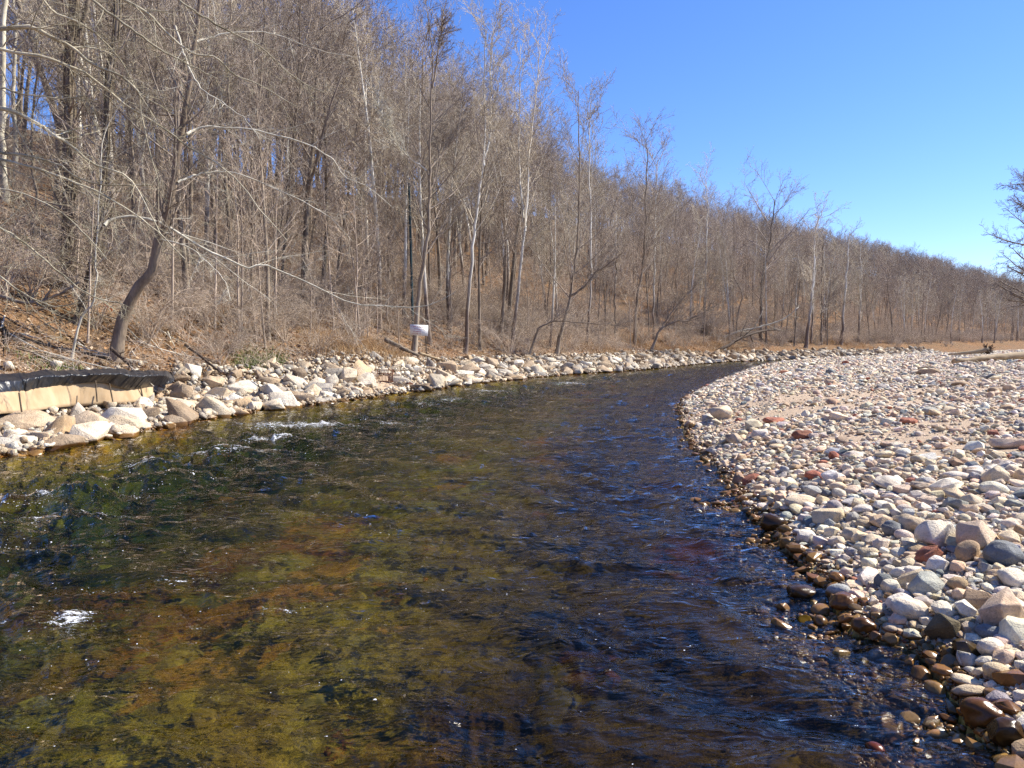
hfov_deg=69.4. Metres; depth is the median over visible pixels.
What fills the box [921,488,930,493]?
cobble
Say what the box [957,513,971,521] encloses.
cobble
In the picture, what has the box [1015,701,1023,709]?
cobble
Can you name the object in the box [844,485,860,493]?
cobble
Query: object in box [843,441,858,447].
cobble
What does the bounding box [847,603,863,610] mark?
cobble
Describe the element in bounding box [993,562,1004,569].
cobble
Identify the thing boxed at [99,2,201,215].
bare tree
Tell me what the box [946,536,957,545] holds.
cobble
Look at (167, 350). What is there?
dead stick
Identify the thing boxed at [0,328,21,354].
dead stick
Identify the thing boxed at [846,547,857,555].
cobble
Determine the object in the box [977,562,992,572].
cobble
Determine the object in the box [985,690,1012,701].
cobble
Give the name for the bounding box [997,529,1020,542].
cobble
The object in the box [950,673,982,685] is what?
cobble
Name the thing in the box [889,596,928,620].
cobble
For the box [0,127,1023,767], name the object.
ground
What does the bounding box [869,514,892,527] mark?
cobble
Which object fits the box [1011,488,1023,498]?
cobble
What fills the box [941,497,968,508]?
cobble
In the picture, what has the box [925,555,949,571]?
cobble
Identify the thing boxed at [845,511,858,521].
cobble
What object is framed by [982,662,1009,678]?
cobble
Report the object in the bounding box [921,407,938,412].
cobble
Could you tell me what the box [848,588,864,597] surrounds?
cobble
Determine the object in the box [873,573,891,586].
cobble
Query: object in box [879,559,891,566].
cobble
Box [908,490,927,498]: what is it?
cobble
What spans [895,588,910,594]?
cobble
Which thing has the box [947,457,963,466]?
cobble
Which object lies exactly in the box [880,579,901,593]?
cobble
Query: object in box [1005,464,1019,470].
cobble
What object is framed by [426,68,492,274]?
bare tree
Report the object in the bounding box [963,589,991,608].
cobble
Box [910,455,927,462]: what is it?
cobble
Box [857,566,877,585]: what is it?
cobble
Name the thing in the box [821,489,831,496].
cobble
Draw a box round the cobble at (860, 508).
[852,504,873,513]
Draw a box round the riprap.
[0,346,940,459]
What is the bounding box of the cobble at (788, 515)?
[780,511,793,519]
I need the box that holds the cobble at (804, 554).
[802,551,816,557]
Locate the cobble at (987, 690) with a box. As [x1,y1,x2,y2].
[982,687,995,696]
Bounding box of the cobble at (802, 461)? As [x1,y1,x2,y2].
[794,459,806,463]
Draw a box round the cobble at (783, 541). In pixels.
[779,536,794,548]
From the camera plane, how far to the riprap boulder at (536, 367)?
37.77 m
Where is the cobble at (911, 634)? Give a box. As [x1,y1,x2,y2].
[902,628,921,639]
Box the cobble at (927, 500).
[918,495,936,504]
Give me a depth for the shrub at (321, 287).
37.07 m
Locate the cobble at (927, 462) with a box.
[924,459,935,465]
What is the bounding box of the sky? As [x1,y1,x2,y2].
[1,0,1023,282]
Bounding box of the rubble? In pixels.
[0,348,716,461]
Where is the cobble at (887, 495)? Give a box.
[880,493,897,498]
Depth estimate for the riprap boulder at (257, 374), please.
23.94 m
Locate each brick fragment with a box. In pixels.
[763,417,784,422]
[899,417,917,423]
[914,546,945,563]
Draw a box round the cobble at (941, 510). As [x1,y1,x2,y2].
[937,507,948,513]
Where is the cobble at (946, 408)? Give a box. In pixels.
[941,406,955,411]
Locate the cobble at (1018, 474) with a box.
[1013,469,1023,479]
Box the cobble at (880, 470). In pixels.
[871,467,888,473]
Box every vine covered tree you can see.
[1,0,125,304]
[38,0,149,335]
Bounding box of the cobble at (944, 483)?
[929,477,963,490]
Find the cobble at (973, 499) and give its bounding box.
[959,494,982,504]
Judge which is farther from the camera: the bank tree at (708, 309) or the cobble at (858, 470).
the bank tree at (708, 309)
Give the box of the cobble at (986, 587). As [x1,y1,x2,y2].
[981,583,994,591]
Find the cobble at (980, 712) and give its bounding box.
[960,697,1004,727]
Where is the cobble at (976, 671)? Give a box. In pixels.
[970,667,982,674]
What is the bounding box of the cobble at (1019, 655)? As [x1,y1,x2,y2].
[1014,651,1023,659]
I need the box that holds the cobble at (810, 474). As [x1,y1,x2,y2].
[804,470,821,479]
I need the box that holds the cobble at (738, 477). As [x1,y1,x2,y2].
[732,472,743,483]
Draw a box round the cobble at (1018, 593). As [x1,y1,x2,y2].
[1011,589,1023,601]
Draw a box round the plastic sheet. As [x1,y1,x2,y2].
[0,368,174,391]
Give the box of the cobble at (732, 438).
[725,433,740,443]
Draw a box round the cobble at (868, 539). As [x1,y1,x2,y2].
[861,533,881,544]
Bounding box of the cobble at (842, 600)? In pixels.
[829,591,858,609]
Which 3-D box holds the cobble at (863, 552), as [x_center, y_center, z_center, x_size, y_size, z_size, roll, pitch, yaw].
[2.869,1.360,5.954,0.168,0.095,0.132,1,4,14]
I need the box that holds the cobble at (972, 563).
[965,561,977,566]
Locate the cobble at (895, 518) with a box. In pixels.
[892,515,898,521]
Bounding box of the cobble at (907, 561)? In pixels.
[900,557,918,566]
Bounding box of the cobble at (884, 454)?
[874,451,892,457]
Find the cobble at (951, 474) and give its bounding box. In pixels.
[942,471,971,479]
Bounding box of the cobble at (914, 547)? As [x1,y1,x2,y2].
[908,542,926,551]
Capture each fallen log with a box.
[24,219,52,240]
[384,338,419,358]
[418,351,444,360]
[717,318,779,349]
[948,343,994,354]
[951,352,1023,362]
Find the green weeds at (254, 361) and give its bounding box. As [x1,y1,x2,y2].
[3,323,293,372]
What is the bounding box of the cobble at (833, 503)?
[826,500,842,507]
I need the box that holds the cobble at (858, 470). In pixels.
[852,468,865,473]
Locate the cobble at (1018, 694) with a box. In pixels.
[1012,689,1023,701]
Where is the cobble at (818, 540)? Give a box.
[812,535,827,544]
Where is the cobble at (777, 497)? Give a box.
[773,493,786,501]
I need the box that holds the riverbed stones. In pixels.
[0,411,896,767]
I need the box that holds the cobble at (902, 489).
[892,484,912,493]
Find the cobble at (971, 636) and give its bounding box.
[964,633,982,640]
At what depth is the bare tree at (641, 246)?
89.41 m
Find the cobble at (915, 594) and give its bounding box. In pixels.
[913,592,923,596]
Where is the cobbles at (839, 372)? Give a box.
[657,349,1023,767]
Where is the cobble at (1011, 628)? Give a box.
[998,615,1023,644]
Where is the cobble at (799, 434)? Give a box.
[791,430,811,438]
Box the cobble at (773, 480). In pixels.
[768,477,779,484]
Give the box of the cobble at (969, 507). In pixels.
[959,504,980,512]
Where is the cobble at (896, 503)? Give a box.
[893,500,910,506]
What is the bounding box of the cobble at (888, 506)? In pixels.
[882,502,895,511]
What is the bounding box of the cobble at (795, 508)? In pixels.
[789,504,802,514]
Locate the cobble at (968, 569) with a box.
[965,566,976,572]
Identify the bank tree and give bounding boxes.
[53,60,136,358]
[220,0,394,280]
[253,0,405,259]
[266,5,413,296]
[317,54,442,299]
[528,301,636,354]
[605,105,683,343]
[649,276,727,350]
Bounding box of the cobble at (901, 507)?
[896,504,911,511]
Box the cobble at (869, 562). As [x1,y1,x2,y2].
[861,557,877,567]
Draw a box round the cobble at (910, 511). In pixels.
[899,508,914,515]
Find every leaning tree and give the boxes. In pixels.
[102,0,459,362]
[500,46,635,355]
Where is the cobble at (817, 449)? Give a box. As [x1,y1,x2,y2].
[812,446,825,452]
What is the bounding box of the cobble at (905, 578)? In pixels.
[897,568,923,585]
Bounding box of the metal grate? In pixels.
[376,369,393,381]
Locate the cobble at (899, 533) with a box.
[894,529,913,538]
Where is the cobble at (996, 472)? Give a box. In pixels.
[980,466,1009,483]
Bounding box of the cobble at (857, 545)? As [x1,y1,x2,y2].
[853,542,867,549]
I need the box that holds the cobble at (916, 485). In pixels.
[910,481,930,489]
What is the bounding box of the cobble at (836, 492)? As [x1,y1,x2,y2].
[831,488,846,497]
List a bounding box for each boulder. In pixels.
[0,410,54,429]
[0,437,23,446]
[2,429,27,437]
[5,442,28,454]
[8,434,37,444]
[8,452,26,458]
[28,449,42,455]
[30,432,52,440]
[34,434,85,451]
[43,415,75,433]
[69,402,84,415]
[69,421,110,444]
[74,410,108,423]
[100,407,146,419]
[107,415,150,432]
[109,424,138,439]
[132,396,153,405]
[142,407,159,417]
[148,394,154,401]
[158,397,179,403]
[162,415,187,428]
[163,422,175,429]
[165,398,199,425]
[167,381,183,390]
[169,384,193,398]
[174,375,190,381]
[175,366,189,374]
[176,399,195,409]
[184,363,201,376]
[194,396,231,420]
[201,375,224,387]
[205,387,231,396]
[207,415,216,420]
[223,397,251,406]
[226,380,256,391]
[227,369,241,378]
[228,393,242,399]
[232,406,248,411]
[234,410,249,416]
[238,388,253,394]
[248,401,261,411]
[251,366,266,370]
[254,370,262,378]
[254,377,282,384]
[259,384,289,390]
[260,383,282,394]
[262,398,285,413]
[266,357,275,364]
[268,391,300,410]
[269,361,277,369]
[282,364,292,368]
[282,381,292,386]
[283,374,307,384]
[290,367,308,377]
[293,392,315,403]
[295,360,311,368]
[304,382,332,391]
[304,384,321,395]
[309,377,324,383]
[316,397,327,405]
[318,390,341,399]
[322,368,342,377]
[322,396,334,405]
[324,363,340,370]
[325,373,338,385]
[328,358,338,365]
[335,389,350,394]
[338,367,356,382]
[353,360,371,372]
[353,367,365,380]
[356,372,376,386]
[363,390,374,393]
[368,351,383,361]
[388,376,412,386]
[389,361,402,369]
[404,357,418,362]
[409,384,431,392]
[412,365,421,372]
[425,366,435,370]
[426,358,435,367]
[429,373,443,388]
[436,368,449,375]
[437,360,457,371]
[444,375,455,381]
[447,380,462,386]
[458,360,472,364]
[458,370,473,375]
[460,363,480,373]
[462,377,471,386]
[471,356,484,361]
[472,377,482,383]
[478,363,491,368]
[484,357,498,365]
[485,371,495,379]
[486,368,497,372]
[511,376,523,380]
[514,360,523,367]
[521,367,530,371]
[523,360,533,366]
[530,364,544,371]
[534,371,548,377]
[535,359,542,364]
[560,362,573,368]
[560,367,574,374]
[573,366,582,375]
[582,362,591,365]
[595,365,611,373]
[597,360,611,366]
[616,365,622,372]
[639,362,649,369]
[710,405,732,419]
[759,513,786,531]
[784,494,815,505]
[914,520,955,546]
[917,369,940,373]
[951,381,970,386]
[956,520,999,549]
[978,587,1023,626]
[982,540,1023,565]
[988,438,1023,448]
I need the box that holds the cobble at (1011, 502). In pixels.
[1003,499,1023,506]
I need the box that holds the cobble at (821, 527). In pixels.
[816,525,828,530]
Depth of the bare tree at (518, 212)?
90.83 m
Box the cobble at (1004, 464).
[998,461,1021,467]
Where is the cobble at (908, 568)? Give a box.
[904,565,924,572]
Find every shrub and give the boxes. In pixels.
[104,238,191,284]
[138,240,219,293]
[138,253,212,314]
[146,283,210,340]
[164,345,212,366]
[177,313,266,364]
[190,235,289,311]
[192,255,255,289]
[210,317,260,354]
[244,259,305,309]
[276,277,359,331]
[282,253,342,304]
[284,313,357,353]
[310,282,392,347]
[338,274,382,315]
[349,274,386,309]
[360,323,398,342]
[382,295,437,325]
[382,296,419,337]
[422,281,455,318]
[422,308,453,330]
[429,291,464,322]
[430,332,452,349]
[451,266,501,313]
[455,284,494,322]
[474,301,509,331]
[474,318,506,338]
[474,330,490,347]
[475,300,533,355]
[501,328,523,347]
[510,291,551,321]
[511,324,554,353]
[512,312,536,346]
[516,345,536,355]
[522,302,545,320]
[525,300,571,347]
[541,310,570,337]
[551,328,582,351]
[553,295,607,341]
[561,286,605,316]
[566,297,612,325]
[567,323,593,348]
[571,318,616,348]
[571,332,588,350]
[581,288,623,323]
[590,335,611,351]
[594,300,632,335]
[601,328,628,351]
[604,309,641,341]
[612,337,632,348]
[625,312,645,332]
[631,322,652,343]
[640,297,665,325]
[661,330,691,348]
[670,319,700,350]
[683,298,725,333]
[696,331,713,345]
[707,319,737,339]
[710,326,741,344]
[743,337,762,348]
[744,311,778,332]
[763,325,797,342]
[764,323,794,344]
[789,308,814,333]
[792,331,803,344]
[809,328,826,340]
[825,313,857,337]
[831,328,853,342]
[833,323,854,339]
[877,329,909,346]
[898,324,922,343]
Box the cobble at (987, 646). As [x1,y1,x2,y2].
[976,637,1003,655]
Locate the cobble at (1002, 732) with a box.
[986,717,1023,747]
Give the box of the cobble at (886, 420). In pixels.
[879,418,893,424]
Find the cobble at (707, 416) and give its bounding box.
[702,413,713,421]
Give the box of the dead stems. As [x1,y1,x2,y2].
[0,231,807,414]
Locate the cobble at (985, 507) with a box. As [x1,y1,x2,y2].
[981,504,994,513]
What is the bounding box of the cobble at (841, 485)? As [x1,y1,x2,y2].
[829,482,846,489]
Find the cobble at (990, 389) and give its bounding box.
[987,387,1001,393]
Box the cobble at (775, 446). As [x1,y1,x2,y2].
[769,444,783,448]
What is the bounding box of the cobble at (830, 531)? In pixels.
[823,526,839,536]
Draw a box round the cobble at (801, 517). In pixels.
[797,514,810,521]
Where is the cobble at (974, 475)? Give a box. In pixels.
[970,472,980,478]
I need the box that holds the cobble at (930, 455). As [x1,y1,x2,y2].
[919,452,937,459]
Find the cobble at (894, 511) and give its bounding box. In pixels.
[890,508,900,515]
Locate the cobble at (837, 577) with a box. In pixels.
[829,571,845,582]
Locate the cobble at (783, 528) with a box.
[778,525,792,532]
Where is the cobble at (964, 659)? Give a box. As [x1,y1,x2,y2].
[956,650,976,666]
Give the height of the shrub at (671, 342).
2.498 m
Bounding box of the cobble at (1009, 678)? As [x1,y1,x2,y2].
[992,669,1023,686]
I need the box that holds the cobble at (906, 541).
[900,538,915,545]
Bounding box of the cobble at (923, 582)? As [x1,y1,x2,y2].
[908,571,944,595]
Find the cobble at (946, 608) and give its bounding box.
[930,600,957,616]
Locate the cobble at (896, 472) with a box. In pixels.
[889,470,901,476]
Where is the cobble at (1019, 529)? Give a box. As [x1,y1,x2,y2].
[1013,525,1023,535]
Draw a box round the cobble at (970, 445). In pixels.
[964,441,985,449]
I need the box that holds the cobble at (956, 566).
[949,560,965,572]
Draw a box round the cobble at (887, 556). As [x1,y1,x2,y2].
[881,553,894,559]
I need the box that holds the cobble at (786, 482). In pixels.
[779,478,797,487]
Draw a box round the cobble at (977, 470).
[966,468,983,473]
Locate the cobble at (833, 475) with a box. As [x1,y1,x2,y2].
[821,470,843,480]
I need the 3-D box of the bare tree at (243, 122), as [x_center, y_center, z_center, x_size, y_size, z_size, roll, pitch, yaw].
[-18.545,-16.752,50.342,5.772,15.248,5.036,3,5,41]
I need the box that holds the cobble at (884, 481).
[873,475,900,488]
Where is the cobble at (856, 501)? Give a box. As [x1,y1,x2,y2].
[851,498,864,507]
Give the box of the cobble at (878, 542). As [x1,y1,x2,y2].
[872,537,889,549]
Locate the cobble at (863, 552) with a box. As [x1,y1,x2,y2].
[858,547,878,556]
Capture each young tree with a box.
[333,132,402,275]
[371,174,413,332]
[425,112,494,336]
[474,131,523,332]
[530,147,571,324]
[594,184,639,337]
[656,181,708,333]
[713,210,763,338]
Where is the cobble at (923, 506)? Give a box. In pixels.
[915,502,931,510]
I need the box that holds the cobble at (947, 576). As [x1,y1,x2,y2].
[943,574,960,579]
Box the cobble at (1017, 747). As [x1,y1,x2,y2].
[1011,739,1023,757]
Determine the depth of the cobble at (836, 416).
12.10 m
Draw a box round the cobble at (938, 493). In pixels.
[929,490,944,497]
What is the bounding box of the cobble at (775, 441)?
[766,439,781,445]
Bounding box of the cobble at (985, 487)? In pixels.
[978,481,1009,493]
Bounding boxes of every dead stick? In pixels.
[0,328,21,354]
[8,333,74,364]
[16,347,82,362]
[33,353,76,369]
[44,351,113,368]
[78,347,116,357]
[91,317,147,347]
[94,353,148,362]
[127,328,150,345]
[137,341,201,359]
[150,319,187,343]
[166,306,212,336]
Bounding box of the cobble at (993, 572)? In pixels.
[986,569,997,576]
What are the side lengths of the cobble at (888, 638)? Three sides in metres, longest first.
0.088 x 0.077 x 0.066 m
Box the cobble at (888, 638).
[883,633,898,645]
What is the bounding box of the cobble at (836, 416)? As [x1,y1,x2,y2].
[829,411,847,421]
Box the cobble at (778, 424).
[776,421,787,426]
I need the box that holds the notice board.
[410,324,427,353]
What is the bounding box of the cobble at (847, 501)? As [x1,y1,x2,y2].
[842,497,854,503]
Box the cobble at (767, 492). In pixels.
[760,489,774,496]
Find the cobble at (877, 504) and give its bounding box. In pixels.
[873,500,886,508]
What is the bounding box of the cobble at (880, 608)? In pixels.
[871,604,884,612]
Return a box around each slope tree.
[0,0,96,241]
[78,0,172,277]
[115,0,249,282]
[135,0,234,254]
[167,0,271,290]
[185,0,308,311]
[223,0,343,303]
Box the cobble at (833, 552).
[829,549,843,556]
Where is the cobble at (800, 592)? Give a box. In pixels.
[786,585,818,601]
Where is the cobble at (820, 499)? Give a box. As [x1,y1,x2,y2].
[816,495,828,503]
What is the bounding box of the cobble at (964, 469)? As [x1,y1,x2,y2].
[962,467,976,471]
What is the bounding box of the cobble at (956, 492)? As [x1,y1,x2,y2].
[943,487,964,498]
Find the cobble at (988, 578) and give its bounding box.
[983,575,998,582]
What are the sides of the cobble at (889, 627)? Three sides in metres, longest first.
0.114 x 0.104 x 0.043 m
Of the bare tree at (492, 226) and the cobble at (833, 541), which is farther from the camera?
the bare tree at (492, 226)
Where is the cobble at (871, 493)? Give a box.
[861,488,877,497]
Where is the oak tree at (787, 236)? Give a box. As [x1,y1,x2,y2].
[725,145,832,341]
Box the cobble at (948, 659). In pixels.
[938,653,956,666]
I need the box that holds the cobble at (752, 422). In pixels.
[745,418,762,429]
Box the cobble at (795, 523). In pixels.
[788,521,802,527]
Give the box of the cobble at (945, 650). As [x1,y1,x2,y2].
[939,647,955,656]
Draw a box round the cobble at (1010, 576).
[997,567,1023,587]
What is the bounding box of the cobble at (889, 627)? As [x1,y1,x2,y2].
[881,622,896,632]
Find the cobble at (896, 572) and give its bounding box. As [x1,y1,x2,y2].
[889,567,904,577]
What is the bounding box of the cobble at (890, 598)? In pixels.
[885,592,911,606]
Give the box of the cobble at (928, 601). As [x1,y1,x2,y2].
[914,595,933,606]
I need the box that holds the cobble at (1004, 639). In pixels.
[993,634,1010,644]
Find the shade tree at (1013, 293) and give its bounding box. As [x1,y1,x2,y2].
[979,166,1023,313]
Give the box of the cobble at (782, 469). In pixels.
[779,466,789,472]
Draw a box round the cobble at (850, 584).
[844,580,863,588]
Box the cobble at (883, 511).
[873,509,889,514]
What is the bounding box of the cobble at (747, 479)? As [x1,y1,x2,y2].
[742,473,758,484]
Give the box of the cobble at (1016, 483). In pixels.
[1008,479,1023,487]
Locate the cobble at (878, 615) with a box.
[871,612,882,618]
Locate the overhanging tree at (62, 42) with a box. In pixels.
[0,0,339,343]
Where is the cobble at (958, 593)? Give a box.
[951,588,964,599]
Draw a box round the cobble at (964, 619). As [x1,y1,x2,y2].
[957,617,975,623]
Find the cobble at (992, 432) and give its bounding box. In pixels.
[987,430,998,435]
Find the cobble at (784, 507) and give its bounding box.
[779,505,788,509]
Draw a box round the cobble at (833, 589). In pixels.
[825,583,850,597]
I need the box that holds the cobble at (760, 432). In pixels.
[750,429,768,436]
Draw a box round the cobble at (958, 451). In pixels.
[953,450,964,455]
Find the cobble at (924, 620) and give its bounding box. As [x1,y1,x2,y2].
[919,616,932,625]
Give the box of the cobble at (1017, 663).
[1014,660,1023,668]
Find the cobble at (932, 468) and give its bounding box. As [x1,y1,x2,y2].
[925,465,938,472]
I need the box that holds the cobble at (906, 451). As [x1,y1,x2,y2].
[895,448,910,454]
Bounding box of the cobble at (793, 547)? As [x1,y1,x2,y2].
[785,542,808,552]
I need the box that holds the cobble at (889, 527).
[881,520,904,535]
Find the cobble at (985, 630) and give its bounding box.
[975,623,998,638]
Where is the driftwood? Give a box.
[953,377,976,379]
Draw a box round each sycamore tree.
[0,0,26,202]
[1,0,28,172]
[426,0,541,353]
[483,0,575,351]
[546,67,658,341]
[637,127,683,339]
[685,142,736,328]
[793,190,850,348]
[811,223,846,344]
[824,217,867,344]
[842,236,872,342]
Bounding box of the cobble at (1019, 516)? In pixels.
[1014,513,1023,524]
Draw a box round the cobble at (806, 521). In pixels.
[802,516,812,526]
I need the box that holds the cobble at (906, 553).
[903,551,915,556]
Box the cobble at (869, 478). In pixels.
[861,475,874,482]
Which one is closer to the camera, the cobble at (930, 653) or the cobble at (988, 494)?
the cobble at (930, 653)
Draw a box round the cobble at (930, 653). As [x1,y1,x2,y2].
[921,649,940,660]
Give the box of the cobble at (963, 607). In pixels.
[953,599,977,616]
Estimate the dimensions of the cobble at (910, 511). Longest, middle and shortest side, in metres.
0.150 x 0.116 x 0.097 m
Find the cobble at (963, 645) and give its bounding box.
[951,638,980,655]
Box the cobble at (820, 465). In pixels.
[816,463,830,467]
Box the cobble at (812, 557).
[805,552,821,562]
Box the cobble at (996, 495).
[989,493,1005,499]
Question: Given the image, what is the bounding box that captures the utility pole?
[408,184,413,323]
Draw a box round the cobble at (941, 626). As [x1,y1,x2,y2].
[924,613,960,638]
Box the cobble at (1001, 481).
[991,479,1005,484]
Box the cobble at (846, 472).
[842,469,853,476]
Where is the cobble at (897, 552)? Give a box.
[890,547,905,557]
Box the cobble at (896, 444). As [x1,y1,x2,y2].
[890,441,903,446]
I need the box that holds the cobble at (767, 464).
[760,462,773,466]
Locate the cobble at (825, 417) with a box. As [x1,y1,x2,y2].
[822,415,829,420]
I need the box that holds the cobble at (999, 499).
[988,496,1006,504]
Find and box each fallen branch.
[0,275,78,310]
[110,347,133,367]
[184,344,221,375]
[723,304,799,336]
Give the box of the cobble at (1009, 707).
[991,698,1023,715]
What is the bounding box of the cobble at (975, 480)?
[970,479,981,482]
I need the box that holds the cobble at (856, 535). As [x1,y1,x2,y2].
[851,531,866,543]
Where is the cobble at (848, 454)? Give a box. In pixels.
[844,450,862,457]
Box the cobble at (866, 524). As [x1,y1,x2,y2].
[855,519,872,528]
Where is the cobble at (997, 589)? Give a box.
[993,586,1005,592]
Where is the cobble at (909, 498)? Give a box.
[903,496,916,501]
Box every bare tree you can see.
[0,0,58,50]
[0,0,62,65]
[0,0,63,162]
[0,0,161,180]
[0,1,60,161]
[0,2,53,136]
[0,3,53,146]
[2,0,147,225]
[9,0,98,162]
[9,0,148,239]
[20,0,168,243]
[22,0,145,206]
[30,0,200,210]
[40,2,183,193]
[79,0,197,250]
[83,0,278,274]
[93,0,164,161]
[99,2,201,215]
[111,0,260,236]
[116,1,216,163]
[122,0,193,188]
[123,18,180,194]
[129,0,253,207]
[131,0,283,276]
[148,0,362,264]
[154,0,192,175]
[165,0,248,180]
[169,2,263,178]
[176,0,254,213]
[176,0,274,211]
[180,0,253,187]
[191,0,263,231]
[209,23,289,184]
[210,11,305,194]
[212,2,310,185]
[221,99,293,296]
[222,0,385,311]
[226,0,272,185]
[231,9,249,175]
[232,0,368,246]
[233,6,300,190]
[235,0,368,219]
[240,4,273,136]
[242,10,328,209]
[250,0,403,217]
[250,61,355,266]
[254,0,364,187]
[258,11,294,198]
[262,0,373,165]
[268,16,350,256]
[273,148,323,253]
[274,0,362,197]
[285,1,373,235]
[294,0,421,296]
[303,0,407,330]
[307,21,421,292]
[311,8,413,247]
[316,64,369,246]
[321,65,363,193]
[323,0,446,232]
[323,4,388,214]
[323,164,362,279]
[336,56,404,244]
[337,0,445,242]
[343,50,451,262]
[344,68,402,230]
[347,4,410,220]
[348,29,428,278]
[349,56,445,323]
[355,0,478,264]
[359,22,460,285]
[375,63,452,221]
[378,6,444,252]
[385,50,446,239]
[385,90,417,218]
[385,100,449,301]
[387,69,470,297]
[391,134,437,249]
[402,50,459,200]
[404,92,473,249]
[408,45,486,251]
[409,49,505,328]
[414,69,510,279]
[422,209,446,264]
[425,77,494,288]
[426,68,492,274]
[426,104,478,293]
[430,191,468,286]
[433,60,521,257]
[442,65,485,262]
[444,83,473,247]
[451,97,549,350]
[451,135,513,284]
[464,105,523,310]
[464,128,518,257]
[465,123,525,275]
[466,99,526,271]
[466,129,532,244]
[467,70,582,324]
[469,70,577,332]
[469,80,526,302]
[488,101,558,252]
[493,107,546,242]
[499,136,551,285]
[509,157,524,263]
[510,159,557,316]
[514,119,568,282]
[521,179,589,346]
[522,139,569,272]
[526,168,573,318]
[528,136,557,216]
[549,176,593,304]
[551,154,591,262]
[551,167,577,242]
[553,148,580,272]
[560,164,611,284]
[563,139,603,263]
[569,135,611,275]
[571,180,620,298]
[577,203,621,315]
[577,207,600,300]
[581,160,636,259]
[583,228,628,332]
[586,179,619,236]
[586,229,625,314]
[592,206,632,307]
[593,230,622,338]
[598,191,629,283]
[598,192,632,291]
[611,212,671,340]
[612,179,643,285]
[619,181,654,294]
[620,182,648,275]
[623,211,656,288]
[626,194,657,288]
[640,206,692,322]
[642,191,673,285]
[644,195,686,296]
[655,201,691,291]
[661,201,703,290]
[666,212,708,307]
[671,221,699,310]
[672,208,713,295]
[678,210,711,330]
[688,249,714,309]
[698,221,737,296]
[704,222,743,322]
[707,217,755,340]
[708,230,729,312]
[709,237,741,326]
[717,224,752,303]
[730,237,757,304]
[738,228,786,329]
[740,290,754,327]
[750,230,783,343]
[754,245,786,316]
[768,254,794,315]
[770,260,810,340]
[771,244,797,323]
[771,255,797,306]
[775,237,809,328]
[780,239,823,345]
[817,235,846,334]
[818,261,849,344]
[829,266,858,342]
[850,261,887,342]
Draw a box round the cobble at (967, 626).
[961,621,976,632]
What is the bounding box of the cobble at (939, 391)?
[935,388,946,394]
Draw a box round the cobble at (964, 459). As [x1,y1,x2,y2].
[960,457,974,462]
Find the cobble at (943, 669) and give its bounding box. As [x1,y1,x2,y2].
[931,663,953,675]
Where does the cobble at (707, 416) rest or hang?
on the ground at (778, 691)
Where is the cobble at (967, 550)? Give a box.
[955,540,980,561]
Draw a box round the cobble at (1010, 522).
[999,518,1021,528]
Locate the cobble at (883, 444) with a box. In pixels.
[879,441,890,447]
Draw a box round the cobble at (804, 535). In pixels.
[796,529,816,542]
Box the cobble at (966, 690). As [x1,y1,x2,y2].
[951,684,984,696]
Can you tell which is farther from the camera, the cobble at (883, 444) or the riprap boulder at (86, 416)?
the riprap boulder at (86, 416)
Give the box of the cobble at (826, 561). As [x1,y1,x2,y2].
[821,559,829,563]
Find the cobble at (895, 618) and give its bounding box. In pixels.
[888,612,906,624]
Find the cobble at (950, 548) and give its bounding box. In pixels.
[946,545,955,552]
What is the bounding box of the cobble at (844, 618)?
[837,613,852,623]
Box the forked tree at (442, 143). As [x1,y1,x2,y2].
[357,0,549,357]
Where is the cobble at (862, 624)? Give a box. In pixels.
[851,617,876,634]
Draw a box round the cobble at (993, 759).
[989,753,1007,764]
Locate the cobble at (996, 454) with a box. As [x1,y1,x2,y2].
[990,451,1005,458]
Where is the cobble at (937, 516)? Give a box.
[930,513,944,519]
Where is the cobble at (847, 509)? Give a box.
[842,507,851,512]
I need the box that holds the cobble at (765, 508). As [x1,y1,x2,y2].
[761,505,769,512]
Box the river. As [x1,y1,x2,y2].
[0,360,989,767]
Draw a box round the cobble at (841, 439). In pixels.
[835,436,848,443]
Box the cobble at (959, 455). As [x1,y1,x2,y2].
[954,453,965,458]
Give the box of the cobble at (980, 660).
[975,656,991,665]
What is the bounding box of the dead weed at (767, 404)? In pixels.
[759,390,773,414]
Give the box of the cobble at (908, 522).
[898,513,924,532]
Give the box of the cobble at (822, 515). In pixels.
[812,508,844,524]
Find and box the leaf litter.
[0,195,704,414]
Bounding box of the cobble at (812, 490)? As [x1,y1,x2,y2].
[804,485,821,496]
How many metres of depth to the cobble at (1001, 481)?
6.95 m
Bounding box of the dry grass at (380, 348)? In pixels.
[286,312,893,372]
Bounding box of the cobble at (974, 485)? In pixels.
[968,482,978,488]
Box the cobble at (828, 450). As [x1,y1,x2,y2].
[824,447,839,455]
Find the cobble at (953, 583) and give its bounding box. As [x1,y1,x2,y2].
[947,577,967,589]
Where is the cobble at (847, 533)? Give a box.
[841,528,860,539]
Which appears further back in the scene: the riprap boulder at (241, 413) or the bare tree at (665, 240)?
the bare tree at (665, 240)
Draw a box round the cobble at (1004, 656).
[992,649,1014,664]
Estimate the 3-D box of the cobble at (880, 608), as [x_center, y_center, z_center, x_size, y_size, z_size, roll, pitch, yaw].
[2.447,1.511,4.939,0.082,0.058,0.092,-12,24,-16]
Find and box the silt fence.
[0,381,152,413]
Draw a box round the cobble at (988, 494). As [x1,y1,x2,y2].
[985,491,999,497]
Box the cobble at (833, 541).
[827,536,845,546]

